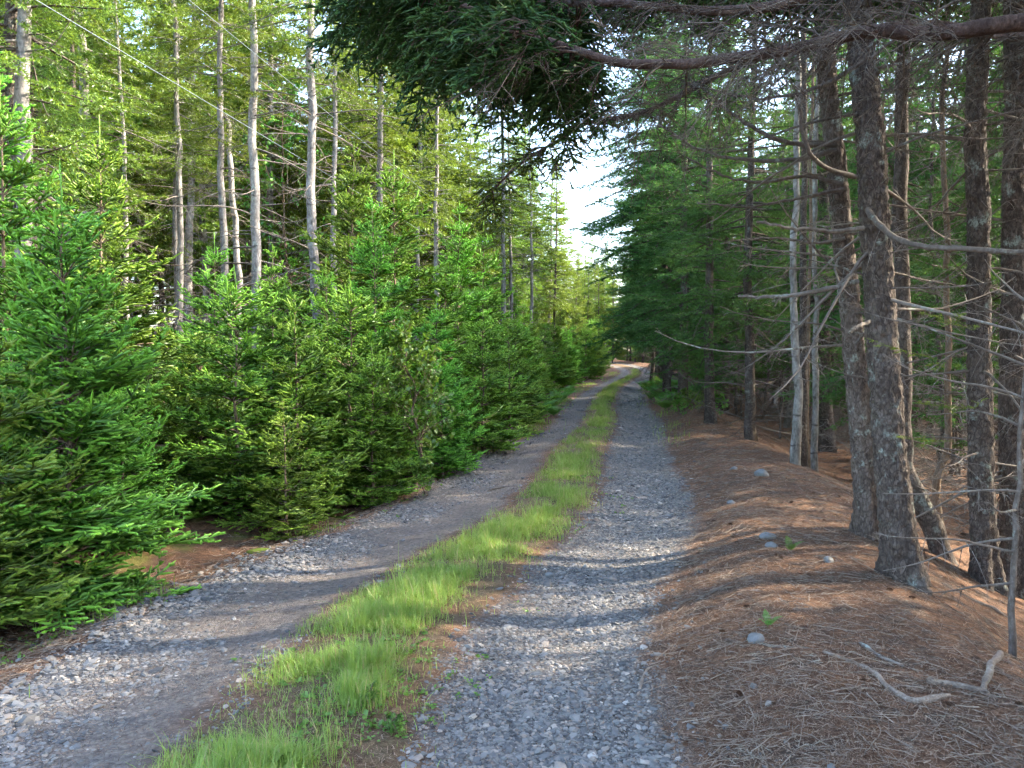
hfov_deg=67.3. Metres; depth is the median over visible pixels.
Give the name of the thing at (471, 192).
tall spruce
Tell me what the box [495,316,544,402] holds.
young spruce
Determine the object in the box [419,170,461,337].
tall spruce
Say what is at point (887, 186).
dead pole
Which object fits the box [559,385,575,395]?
fern
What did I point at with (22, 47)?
tall spruce
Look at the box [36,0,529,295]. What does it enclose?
overhead cable
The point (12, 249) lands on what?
young spruce
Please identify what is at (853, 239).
dead pole
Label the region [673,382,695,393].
fern
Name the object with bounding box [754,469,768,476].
stone
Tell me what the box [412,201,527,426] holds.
young spruce
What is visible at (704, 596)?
fallen branch
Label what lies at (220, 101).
tall spruce
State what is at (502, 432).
young spruce
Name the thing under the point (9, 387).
young spruce
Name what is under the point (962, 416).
dark spruce
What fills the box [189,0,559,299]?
overhead cable
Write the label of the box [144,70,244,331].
tall spruce
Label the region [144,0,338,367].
tall spruce
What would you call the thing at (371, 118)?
tall spruce
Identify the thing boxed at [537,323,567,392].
young spruce
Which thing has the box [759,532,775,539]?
stone
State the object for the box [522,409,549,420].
fern
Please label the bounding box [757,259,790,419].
dead pole
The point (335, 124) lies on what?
tall spruce
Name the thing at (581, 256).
spruce
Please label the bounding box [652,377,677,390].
fern
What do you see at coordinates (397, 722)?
leafy shoot
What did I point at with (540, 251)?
tall spruce
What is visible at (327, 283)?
young spruce
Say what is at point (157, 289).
tall spruce
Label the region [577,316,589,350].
young spruce
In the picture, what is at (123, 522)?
young spruce
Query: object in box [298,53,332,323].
tall spruce
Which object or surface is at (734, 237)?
dark spruce
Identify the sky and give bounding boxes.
[103,0,999,349]
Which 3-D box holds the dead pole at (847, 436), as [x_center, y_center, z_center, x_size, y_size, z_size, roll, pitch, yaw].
[6.233,-1.362,13.130,2.010,6.337,1.857,-2,7,-13]
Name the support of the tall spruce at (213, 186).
on the ground at (204, 552)
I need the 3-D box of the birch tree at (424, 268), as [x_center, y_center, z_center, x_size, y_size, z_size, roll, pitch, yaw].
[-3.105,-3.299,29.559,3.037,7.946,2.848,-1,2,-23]
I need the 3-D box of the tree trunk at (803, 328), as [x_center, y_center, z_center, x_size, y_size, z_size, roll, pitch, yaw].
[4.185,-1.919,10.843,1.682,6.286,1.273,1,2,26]
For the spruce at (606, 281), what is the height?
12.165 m
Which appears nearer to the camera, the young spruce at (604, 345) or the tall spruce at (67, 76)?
the tall spruce at (67, 76)
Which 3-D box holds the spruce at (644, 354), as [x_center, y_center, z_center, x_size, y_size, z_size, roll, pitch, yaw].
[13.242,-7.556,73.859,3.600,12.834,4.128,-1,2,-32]
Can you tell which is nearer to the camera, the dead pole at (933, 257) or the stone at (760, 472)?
the stone at (760, 472)
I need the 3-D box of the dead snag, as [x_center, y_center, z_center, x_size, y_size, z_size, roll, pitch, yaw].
[-5.506,-2.089,15.426,0.920,6.500,1.663,0,2,2]
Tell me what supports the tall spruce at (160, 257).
on the ground at (204, 552)
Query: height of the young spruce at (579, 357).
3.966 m
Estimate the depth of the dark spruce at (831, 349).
18.54 m
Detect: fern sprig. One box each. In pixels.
[761,609,782,626]
[782,535,803,549]
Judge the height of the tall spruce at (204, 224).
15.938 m
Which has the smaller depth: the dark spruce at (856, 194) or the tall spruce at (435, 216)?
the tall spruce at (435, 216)
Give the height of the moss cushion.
0.061 m
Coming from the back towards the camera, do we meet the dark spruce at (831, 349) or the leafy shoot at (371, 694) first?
the dark spruce at (831, 349)
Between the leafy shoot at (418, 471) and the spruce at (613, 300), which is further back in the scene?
the spruce at (613, 300)
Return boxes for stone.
[545,572,553,576]
[747,632,764,643]
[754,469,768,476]
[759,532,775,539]
[765,541,777,547]
[823,556,833,562]
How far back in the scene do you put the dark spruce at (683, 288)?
19.87 m
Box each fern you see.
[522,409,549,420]
[536,400,558,407]
[539,395,569,406]
[545,404,569,415]
[546,391,571,402]
[549,387,572,398]
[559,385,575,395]
[640,382,651,391]
[643,390,655,398]
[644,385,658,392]
[645,378,655,385]
[646,388,666,398]
[648,374,676,387]
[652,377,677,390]
[653,395,672,408]
[661,382,695,391]
[661,389,674,399]
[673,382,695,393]
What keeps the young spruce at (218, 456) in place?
on the ground at (204, 552)
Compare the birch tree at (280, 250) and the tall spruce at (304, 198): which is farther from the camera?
the tall spruce at (304, 198)
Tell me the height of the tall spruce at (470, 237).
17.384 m
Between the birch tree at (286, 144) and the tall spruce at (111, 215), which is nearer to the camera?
the birch tree at (286, 144)
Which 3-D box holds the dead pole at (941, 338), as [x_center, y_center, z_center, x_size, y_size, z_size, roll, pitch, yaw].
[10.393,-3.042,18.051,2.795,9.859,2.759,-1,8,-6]
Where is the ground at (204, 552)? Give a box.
[0,340,1023,767]
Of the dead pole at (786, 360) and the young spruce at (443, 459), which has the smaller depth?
the young spruce at (443, 459)
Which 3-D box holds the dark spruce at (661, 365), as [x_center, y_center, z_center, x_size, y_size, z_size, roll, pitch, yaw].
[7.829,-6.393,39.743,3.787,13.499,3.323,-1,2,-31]
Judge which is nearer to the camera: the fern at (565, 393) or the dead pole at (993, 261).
the dead pole at (993, 261)
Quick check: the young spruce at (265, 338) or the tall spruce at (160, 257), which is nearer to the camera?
the young spruce at (265, 338)
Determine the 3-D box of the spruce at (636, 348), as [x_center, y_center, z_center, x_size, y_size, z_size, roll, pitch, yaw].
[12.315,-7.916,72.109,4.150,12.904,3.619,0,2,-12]
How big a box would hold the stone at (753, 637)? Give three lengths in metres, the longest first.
0.099 x 0.081 x 0.064 m
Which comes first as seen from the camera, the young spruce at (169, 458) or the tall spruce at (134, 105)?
the young spruce at (169, 458)
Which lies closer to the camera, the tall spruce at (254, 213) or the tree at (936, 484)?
the tree at (936, 484)
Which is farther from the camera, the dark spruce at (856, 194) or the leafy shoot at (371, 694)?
the dark spruce at (856, 194)
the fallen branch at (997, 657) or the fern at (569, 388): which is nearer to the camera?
the fallen branch at (997, 657)
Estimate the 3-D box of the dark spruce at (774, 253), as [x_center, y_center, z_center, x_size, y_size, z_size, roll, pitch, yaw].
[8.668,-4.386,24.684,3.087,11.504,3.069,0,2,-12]
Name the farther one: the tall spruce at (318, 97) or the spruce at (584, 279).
the spruce at (584, 279)
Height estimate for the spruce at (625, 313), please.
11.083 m
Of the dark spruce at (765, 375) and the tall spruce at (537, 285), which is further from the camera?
the tall spruce at (537, 285)
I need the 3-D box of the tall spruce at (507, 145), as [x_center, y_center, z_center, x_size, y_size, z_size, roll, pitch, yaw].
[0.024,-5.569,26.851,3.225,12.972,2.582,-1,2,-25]
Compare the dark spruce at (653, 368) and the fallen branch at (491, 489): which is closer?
the fallen branch at (491, 489)
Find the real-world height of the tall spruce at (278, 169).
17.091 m
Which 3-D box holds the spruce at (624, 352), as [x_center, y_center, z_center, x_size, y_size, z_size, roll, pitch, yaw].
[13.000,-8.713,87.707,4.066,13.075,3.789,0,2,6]
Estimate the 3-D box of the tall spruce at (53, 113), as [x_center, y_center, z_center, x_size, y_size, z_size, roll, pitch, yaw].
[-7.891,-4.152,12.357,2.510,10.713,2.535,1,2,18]
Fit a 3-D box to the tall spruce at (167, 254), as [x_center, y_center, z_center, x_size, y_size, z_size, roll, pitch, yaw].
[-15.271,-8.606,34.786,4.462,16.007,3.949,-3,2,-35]
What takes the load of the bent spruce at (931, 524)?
on the ground at (204, 552)
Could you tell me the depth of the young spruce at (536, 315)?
39.75 m
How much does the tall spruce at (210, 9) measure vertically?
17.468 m
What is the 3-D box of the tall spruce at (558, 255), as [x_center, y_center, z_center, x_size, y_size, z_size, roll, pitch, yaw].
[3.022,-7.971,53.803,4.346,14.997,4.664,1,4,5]
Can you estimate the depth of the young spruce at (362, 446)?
8.79 m
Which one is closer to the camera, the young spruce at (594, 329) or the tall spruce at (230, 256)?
the tall spruce at (230, 256)
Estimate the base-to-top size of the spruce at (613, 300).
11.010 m
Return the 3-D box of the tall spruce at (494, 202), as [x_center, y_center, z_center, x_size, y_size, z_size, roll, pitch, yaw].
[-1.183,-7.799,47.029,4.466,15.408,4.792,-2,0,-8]
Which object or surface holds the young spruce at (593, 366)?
on the ground at (204, 552)
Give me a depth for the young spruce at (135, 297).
8.67 m
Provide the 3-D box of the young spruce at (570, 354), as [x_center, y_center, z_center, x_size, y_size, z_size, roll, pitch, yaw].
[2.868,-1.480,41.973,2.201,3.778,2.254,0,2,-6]
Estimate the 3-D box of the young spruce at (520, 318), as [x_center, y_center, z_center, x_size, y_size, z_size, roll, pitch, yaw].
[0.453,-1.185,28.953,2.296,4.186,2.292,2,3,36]
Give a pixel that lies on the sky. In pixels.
(576, 198)
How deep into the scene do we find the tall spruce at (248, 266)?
26.34 m
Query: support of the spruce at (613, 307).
on the ground at (204, 552)
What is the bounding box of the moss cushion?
[246,548,269,553]
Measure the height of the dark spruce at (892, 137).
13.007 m
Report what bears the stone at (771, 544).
on the ground at (204, 552)
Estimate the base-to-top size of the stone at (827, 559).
0.075 m
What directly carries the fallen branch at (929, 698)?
on the ground at (204, 552)
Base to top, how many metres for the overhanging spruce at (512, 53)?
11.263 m
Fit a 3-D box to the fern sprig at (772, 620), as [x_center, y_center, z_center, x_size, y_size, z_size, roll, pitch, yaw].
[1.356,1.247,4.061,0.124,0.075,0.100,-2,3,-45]
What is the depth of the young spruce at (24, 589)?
4.64 m
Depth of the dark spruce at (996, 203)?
10.41 m
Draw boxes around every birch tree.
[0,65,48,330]
[159,228,211,320]
[228,76,345,327]
[242,202,302,328]
[261,161,309,307]
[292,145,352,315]
[406,222,457,335]
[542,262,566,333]
[737,24,852,464]
[773,62,839,471]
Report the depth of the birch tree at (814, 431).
11.30 m
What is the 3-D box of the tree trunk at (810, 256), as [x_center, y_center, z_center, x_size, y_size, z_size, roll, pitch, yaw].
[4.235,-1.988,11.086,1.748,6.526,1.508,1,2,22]
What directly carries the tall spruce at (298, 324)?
on the ground at (204, 552)
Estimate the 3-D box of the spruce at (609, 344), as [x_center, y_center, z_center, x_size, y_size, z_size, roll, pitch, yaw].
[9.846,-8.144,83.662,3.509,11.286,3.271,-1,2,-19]
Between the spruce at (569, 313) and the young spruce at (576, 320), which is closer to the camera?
the young spruce at (576, 320)
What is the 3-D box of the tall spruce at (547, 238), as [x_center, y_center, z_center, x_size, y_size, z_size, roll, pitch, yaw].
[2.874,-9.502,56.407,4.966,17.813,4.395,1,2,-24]
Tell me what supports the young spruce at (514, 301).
on the ground at (204, 552)
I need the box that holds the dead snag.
[212,118,264,381]
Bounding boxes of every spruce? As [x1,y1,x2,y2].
[0,0,113,303]
[0,0,128,283]
[0,0,165,325]
[0,0,173,331]
[0,0,194,369]
[0,2,78,257]
[0,4,55,113]
[0,51,91,501]
[0,91,156,508]
[0,161,225,637]
[0,241,18,329]
[0,315,100,664]
[0,357,105,574]
[13,0,150,316]
[19,115,215,482]
[35,0,146,311]
[50,0,172,351]
[50,18,162,329]
[72,385,190,559]
[76,0,182,354]
[89,1,173,351]
[105,3,171,350]
[106,368,210,515]
[109,11,218,349]
[115,0,232,362]
[115,0,245,349]
[117,0,289,364]
[132,0,272,333]
[133,320,264,486]
[138,0,289,377]
[142,326,189,419]
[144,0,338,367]
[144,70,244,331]
[146,38,231,321]
[146,264,337,519]
[150,279,172,325]
[151,233,293,458]
[152,57,216,325]
[162,309,239,444]
[182,1,306,348]
[185,42,239,337]
[191,294,368,529]
[195,0,342,366]
[195,5,274,337]
[215,0,407,444]
[216,398,330,540]
[226,245,316,442]
[228,126,267,313]
[233,125,312,350]
[241,277,325,433]
[259,0,391,343]
[259,258,378,473]
[261,59,324,363]
[273,0,1023,240]
[276,142,428,444]
[279,27,367,320]
[282,4,452,343]
[285,275,440,495]
[286,39,406,342]
[288,70,339,336]
[294,150,491,453]
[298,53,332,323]
[303,196,442,480]
[303,342,437,508]
[318,3,435,312]
[323,76,402,252]
[346,81,408,310]
[365,85,405,277]
[369,91,477,341]
[375,82,473,341]
[383,82,446,309]
[390,304,432,392]
[393,357,488,480]
[394,75,481,371]
[394,81,509,342]
[401,246,495,447]
[403,298,489,470]
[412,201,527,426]
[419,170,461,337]
[442,221,541,391]
[443,309,534,455]
[444,115,507,297]
[447,113,488,330]
[450,276,525,416]
[454,95,549,354]
[468,98,501,306]
[476,104,555,358]
[476,318,544,436]
[477,130,526,319]
[484,131,542,323]
[484,313,562,425]
[487,100,562,326]
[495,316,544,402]
[505,95,557,369]
[507,291,527,325]
[512,187,548,329]
[516,304,557,395]
[519,338,545,392]
[520,191,557,325]
[524,296,548,364]
[525,172,585,352]
[525,316,556,394]
[528,132,577,346]
[537,220,559,334]
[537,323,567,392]
[540,320,580,389]
[545,304,568,358]
[555,328,585,385]
[557,232,585,334]
[563,305,588,367]
[565,253,589,354]
[565,326,590,382]
[566,0,764,402]
[569,246,587,316]
[569,253,593,323]
[573,326,607,379]
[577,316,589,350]
[578,261,602,349]
[580,236,607,314]
[580,243,587,288]
[581,326,613,375]
[583,314,609,372]
[584,235,598,318]
[585,316,611,361]
[589,265,600,320]
[590,265,611,336]
[592,246,615,351]
[593,29,735,377]
[594,326,614,369]
[596,257,617,347]
[601,139,676,376]
[601,264,625,362]
[605,271,624,358]
[608,258,625,347]
[609,2,771,414]
[612,146,662,381]
[615,282,632,360]
[615,340,628,360]
[616,265,640,360]
[621,314,640,361]
[622,154,679,377]
[625,312,646,362]
[630,3,798,424]
[632,268,655,361]
[632,334,657,374]
[636,191,677,379]
[645,0,1023,540]
[652,19,789,413]
[666,0,841,440]
[672,284,732,386]
[675,0,1023,595]
[675,86,771,407]
[693,118,755,397]
[702,149,773,404]
[720,7,951,452]
[736,74,812,415]
[743,120,796,403]
[754,100,840,393]
[758,14,855,422]
[759,0,1003,479]
[791,61,864,426]
[793,0,1023,598]
[803,0,1023,596]
[806,61,856,407]
[836,1,1004,527]
[837,40,951,412]
[852,4,1003,564]
[856,8,960,443]
[908,2,1004,470]
[917,40,1003,477]
[940,40,1001,394]
[940,43,1002,449]
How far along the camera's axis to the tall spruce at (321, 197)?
21.90 m
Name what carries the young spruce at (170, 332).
on the ground at (204, 552)
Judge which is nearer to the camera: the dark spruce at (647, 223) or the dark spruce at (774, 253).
the dark spruce at (774, 253)
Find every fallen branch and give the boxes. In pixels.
[12,633,52,653]
[488,486,510,490]
[637,663,662,695]
[694,576,752,602]
[759,642,811,648]
[822,651,950,703]
[858,642,903,666]
[926,650,1003,693]
[941,582,1007,617]
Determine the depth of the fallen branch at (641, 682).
3.73 m
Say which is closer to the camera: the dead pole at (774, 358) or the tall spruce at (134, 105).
the tall spruce at (134, 105)
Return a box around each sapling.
[839,260,1023,658]
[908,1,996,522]
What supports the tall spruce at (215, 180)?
on the ground at (204, 552)
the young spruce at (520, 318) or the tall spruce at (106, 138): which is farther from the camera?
the young spruce at (520, 318)
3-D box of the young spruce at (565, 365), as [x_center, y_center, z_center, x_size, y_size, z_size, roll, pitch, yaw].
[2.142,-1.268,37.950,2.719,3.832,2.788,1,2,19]
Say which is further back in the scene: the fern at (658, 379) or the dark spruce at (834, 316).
the fern at (658, 379)
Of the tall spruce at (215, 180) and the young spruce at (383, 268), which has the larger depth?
the tall spruce at (215, 180)
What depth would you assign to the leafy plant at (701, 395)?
18.97 m
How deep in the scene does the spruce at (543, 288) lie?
69.60 m
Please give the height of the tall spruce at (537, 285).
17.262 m
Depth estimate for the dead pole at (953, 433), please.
11.75 m
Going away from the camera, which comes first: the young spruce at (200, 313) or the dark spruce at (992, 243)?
the young spruce at (200, 313)
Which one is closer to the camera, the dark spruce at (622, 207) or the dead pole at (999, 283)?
the dead pole at (999, 283)
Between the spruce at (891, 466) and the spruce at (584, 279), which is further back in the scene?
the spruce at (584, 279)
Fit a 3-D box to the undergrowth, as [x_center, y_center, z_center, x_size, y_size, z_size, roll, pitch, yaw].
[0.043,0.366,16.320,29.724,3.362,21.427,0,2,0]
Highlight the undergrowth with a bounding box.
[141,347,998,544]
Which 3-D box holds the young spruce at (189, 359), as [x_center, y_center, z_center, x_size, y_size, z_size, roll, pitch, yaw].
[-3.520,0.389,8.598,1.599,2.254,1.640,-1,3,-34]
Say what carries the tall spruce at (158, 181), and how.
on the ground at (204, 552)
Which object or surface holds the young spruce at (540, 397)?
on the ground at (204, 552)
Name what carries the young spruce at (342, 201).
on the ground at (204, 552)
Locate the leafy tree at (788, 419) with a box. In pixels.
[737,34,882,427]
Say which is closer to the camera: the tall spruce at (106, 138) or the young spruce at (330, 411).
the young spruce at (330, 411)
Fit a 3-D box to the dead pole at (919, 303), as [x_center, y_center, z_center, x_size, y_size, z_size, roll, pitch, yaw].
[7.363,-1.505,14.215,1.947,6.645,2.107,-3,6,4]
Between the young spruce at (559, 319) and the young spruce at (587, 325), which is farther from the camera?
the young spruce at (587, 325)
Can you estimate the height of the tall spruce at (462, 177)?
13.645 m
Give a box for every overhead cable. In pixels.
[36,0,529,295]
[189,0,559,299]
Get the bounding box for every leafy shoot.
[359,680,383,704]
[384,712,407,735]
[412,460,434,495]
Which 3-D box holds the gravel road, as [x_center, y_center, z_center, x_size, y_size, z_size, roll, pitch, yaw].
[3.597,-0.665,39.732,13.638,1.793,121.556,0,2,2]
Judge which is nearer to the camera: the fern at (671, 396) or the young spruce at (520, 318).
the fern at (671, 396)
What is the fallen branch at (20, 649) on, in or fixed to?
on the ground at (204, 552)
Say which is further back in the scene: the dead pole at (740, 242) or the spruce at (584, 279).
the spruce at (584, 279)
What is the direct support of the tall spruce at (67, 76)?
on the ground at (204, 552)
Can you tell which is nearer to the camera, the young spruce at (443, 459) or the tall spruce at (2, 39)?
the young spruce at (443, 459)
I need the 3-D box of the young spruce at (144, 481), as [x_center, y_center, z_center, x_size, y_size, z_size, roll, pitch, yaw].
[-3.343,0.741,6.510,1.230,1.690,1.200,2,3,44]
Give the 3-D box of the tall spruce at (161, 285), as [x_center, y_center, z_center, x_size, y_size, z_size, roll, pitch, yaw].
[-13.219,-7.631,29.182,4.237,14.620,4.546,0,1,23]
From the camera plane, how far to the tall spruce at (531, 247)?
32.80 m
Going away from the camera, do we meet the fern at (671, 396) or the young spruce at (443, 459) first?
the young spruce at (443, 459)
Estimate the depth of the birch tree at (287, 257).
28.18 m
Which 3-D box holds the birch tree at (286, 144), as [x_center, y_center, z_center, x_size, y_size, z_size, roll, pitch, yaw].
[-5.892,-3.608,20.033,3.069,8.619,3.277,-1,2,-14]
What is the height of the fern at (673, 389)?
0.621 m
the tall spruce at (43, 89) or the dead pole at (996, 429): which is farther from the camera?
the tall spruce at (43, 89)
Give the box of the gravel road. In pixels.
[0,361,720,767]
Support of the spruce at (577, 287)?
on the ground at (204, 552)
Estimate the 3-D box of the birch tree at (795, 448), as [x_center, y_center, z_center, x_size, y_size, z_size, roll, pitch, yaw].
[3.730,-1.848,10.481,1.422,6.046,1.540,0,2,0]
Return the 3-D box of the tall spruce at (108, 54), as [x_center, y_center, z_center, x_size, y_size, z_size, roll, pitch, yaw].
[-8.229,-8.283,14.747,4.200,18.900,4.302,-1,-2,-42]
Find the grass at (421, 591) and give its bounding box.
[27,367,689,767]
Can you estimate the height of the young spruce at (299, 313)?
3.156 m
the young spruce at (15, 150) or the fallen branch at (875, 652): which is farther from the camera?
the young spruce at (15, 150)
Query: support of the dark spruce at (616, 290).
on the ground at (204, 552)
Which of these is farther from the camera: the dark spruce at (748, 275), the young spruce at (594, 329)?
the young spruce at (594, 329)
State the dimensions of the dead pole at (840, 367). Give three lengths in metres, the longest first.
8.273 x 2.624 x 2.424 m
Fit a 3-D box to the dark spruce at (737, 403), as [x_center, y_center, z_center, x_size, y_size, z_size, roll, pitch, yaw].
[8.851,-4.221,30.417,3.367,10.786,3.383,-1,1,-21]
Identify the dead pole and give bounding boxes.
[715,209,765,414]
[717,214,774,419]
[721,169,786,417]
[729,163,784,418]
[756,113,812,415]
[756,202,809,439]
[756,288,790,413]
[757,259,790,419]
[760,149,853,418]
[770,215,838,434]
[773,216,846,444]
[812,204,862,413]
[817,143,939,453]
[819,46,958,443]
[830,179,864,431]
[834,44,1000,451]
[835,41,952,453]
[881,50,1000,502]
[885,17,1000,434]
[891,117,960,459]
[907,41,999,474]
[908,89,998,485]
[916,137,999,449]
[921,45,996,436]
[921,194,1001,447]
[935,54,1003,514]
[987,128,1001,432]
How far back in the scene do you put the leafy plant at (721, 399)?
17.40 m
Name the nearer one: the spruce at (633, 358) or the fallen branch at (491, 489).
the fallen branch at (491, 489)
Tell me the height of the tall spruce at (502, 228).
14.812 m
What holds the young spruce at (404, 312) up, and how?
on the ground at (204, 552)
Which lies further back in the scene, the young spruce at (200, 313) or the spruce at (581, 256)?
the spruce at (581, 256)
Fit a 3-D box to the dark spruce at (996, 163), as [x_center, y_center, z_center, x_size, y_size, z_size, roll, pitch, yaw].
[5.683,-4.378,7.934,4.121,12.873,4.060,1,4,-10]
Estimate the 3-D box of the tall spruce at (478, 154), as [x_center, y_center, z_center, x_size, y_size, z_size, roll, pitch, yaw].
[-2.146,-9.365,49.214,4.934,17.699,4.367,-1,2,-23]
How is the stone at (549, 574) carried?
on the ground at (204, 552)
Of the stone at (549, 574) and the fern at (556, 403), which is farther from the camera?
the fern at (556, 403)
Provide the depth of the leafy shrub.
9.27 m
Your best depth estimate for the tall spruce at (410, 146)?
30.95 m
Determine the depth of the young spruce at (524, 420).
15.65 m
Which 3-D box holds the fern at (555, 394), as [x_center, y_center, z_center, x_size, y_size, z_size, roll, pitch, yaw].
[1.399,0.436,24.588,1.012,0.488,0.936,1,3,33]
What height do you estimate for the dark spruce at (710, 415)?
11.290 m
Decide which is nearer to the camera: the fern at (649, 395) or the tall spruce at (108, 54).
the tall spruce at (108, 54)
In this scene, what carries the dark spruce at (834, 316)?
on the ground at (204, 552)
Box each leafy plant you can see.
[671,392,689,417]
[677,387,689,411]
[695,389,703,412]
[714,390,729,418]
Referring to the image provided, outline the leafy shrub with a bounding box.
[351,315,463,492]
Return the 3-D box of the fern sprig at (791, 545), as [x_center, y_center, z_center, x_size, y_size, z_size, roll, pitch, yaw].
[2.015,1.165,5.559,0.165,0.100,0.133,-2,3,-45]
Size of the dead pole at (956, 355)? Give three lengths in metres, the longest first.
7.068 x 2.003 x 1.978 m
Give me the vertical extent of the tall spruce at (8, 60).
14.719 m
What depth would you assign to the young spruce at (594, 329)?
53.69 m
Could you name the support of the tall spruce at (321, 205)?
on the ground at (204, 552)
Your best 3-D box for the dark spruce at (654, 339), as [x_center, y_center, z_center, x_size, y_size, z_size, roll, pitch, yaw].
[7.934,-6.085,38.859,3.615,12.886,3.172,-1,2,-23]
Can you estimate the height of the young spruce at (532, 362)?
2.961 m
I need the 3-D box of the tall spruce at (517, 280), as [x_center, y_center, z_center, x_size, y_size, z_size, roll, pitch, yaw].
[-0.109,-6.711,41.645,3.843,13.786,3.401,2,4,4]
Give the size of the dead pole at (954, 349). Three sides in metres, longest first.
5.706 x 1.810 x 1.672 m
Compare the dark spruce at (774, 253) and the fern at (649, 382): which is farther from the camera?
the fern at (649, 382)
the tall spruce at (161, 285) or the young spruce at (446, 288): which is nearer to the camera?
the young spruce at (446, 288)
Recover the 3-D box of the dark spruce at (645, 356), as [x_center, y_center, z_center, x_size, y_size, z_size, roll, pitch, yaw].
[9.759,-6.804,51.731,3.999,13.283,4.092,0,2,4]
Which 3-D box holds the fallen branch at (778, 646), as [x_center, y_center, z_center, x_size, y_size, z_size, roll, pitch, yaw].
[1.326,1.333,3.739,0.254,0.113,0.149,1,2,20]
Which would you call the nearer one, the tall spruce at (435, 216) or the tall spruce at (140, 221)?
the tall spruce at (435, 216)
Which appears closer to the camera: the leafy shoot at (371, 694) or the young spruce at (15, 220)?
the leafy shoot at (371, 694)
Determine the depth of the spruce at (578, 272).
91.40 m
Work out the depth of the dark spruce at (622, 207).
24.91 m
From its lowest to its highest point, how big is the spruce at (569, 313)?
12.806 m
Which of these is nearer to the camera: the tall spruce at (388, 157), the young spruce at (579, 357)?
the tall spruce at (388, 157)
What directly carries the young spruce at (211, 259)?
on the ground at (204, 552)
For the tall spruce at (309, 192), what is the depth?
12.77 m
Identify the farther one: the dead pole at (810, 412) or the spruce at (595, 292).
the spruce at (595, 292)
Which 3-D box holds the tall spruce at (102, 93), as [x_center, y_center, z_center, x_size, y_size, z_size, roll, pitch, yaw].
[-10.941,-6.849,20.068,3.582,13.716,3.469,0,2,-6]
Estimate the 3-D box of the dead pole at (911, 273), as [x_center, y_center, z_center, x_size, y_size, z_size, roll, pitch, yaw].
[7.093,-2.264,14.225,2.412,8.231,2.610,4,5,24]
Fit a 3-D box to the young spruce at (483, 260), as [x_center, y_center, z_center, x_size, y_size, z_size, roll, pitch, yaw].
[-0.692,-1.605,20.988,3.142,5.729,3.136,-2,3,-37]
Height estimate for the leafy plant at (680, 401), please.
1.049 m
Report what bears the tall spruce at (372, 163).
on the ground at (204, 552)
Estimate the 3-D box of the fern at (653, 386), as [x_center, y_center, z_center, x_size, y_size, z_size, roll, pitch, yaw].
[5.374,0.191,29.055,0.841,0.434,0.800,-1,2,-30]
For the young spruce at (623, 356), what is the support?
on the ground at (204, 552)
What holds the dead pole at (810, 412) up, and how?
on the ground at (204, 552)
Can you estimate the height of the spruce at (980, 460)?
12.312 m
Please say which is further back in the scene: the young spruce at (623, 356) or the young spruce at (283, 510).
the young spruce at (623, 356)
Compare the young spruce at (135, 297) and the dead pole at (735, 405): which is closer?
the young spruce at (135, 297)
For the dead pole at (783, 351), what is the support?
on the ground at (204, 552)
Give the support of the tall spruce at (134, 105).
on the ground at (204, 552)
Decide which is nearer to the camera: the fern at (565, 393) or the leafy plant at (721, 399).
the leafy plant at (721, 399)
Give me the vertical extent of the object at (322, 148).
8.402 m
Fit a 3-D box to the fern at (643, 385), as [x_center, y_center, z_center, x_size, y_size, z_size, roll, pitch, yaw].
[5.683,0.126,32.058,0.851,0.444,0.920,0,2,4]
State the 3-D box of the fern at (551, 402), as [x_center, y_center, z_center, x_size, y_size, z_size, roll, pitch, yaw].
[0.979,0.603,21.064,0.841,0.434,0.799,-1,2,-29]
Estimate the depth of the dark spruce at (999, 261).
16.25 m
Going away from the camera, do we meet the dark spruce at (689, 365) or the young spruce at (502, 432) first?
the young spruce at (502, 432)
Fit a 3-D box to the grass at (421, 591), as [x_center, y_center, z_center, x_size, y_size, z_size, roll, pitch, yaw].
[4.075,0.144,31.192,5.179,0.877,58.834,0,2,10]
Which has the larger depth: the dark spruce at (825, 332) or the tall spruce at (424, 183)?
the tall spruce at (424, 183)
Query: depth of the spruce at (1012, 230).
6.14 m
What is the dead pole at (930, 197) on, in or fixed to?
on the ground at (204, 552)
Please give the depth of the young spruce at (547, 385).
29.86 m
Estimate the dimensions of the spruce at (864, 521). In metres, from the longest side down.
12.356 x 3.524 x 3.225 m
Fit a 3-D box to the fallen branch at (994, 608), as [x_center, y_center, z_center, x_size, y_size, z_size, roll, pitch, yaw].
[3.150,1.480,5.184,0.450,0.225,0.110,1,2,16]
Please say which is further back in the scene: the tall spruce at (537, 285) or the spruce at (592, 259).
the spruce at (592, 259)
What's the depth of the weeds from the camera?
3.64 m
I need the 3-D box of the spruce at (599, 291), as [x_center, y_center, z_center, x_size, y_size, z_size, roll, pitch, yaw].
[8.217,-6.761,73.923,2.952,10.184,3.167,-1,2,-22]
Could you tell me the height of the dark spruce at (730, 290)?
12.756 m
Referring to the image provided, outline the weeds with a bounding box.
[0,456,632,766]
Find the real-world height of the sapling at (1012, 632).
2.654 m

